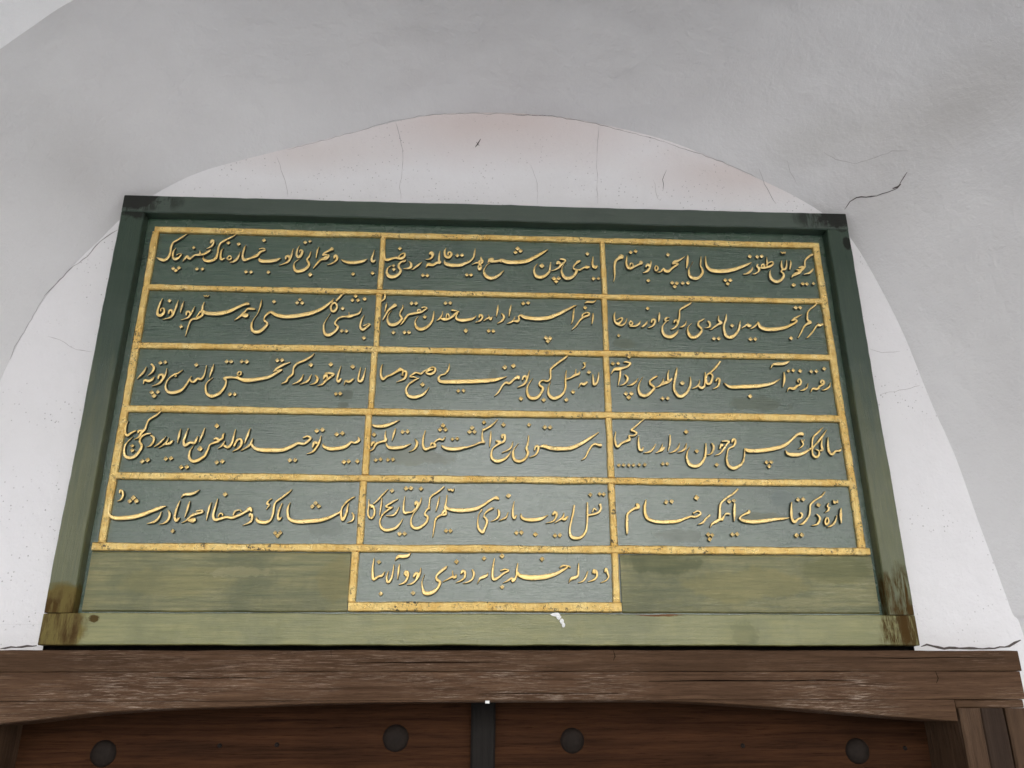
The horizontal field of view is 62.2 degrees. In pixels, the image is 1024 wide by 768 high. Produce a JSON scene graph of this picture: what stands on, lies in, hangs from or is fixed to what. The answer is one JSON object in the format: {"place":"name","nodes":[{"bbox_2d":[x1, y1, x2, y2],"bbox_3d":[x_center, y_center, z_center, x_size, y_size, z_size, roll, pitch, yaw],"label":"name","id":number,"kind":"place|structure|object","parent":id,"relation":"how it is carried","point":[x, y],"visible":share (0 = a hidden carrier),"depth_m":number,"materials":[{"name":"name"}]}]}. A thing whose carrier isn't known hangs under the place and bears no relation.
{"place":"outdoors","nodes":[
{"label":"outdoors","id":0,"kind":"place"},
{"label":"pavement","id":1,"kind":"structure","parent":0,"visible":0},
{"bbox_2d":[0,0,1023,707],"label":"plastered wall","id":2,"kind":"structure","parent":1,"relation":"on","point":[892,130],"depth_m":1.93,"materials":[{"name":"paint"}]},
{"bbox_2d":[38,195,919,646],"bbox_3d":[-0.045,0.049,1.841,1.704,0.999,0.059,1,-22,-3],"label":"inscription panel","id":3,"kind":"object","parent":2,"relation":"attached to","point":[334,423],"visible":1,"depth_m":1.81,"materials":[{"name":"green paint"}]},
{"bbox_2d":[0,646,1023,767],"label":"door frame","id":4,"kind":"object","parent":2,"relation":"attached to","point":[966,707],"visible":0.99,"depth_m":1.60,"materials":[{"name":"brown wood"}]},
{"bbox_2d":[15,703,495,767],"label":"door leaf","id":5,"kind":"object","parent":4,"relation":"attached to","point":[434,735],"visible":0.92,"depth_m":1.66,"materials":[{"name":"red wood"}]},
{"bbox_2d":[495,702,931,767],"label":"door leaf","id":6,"kind":"object","parent":4,"relation":"attached to","point":[603,735],"visible":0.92,"depth_m":1.71,"materials":[{"name":"red wood"}]}
]}

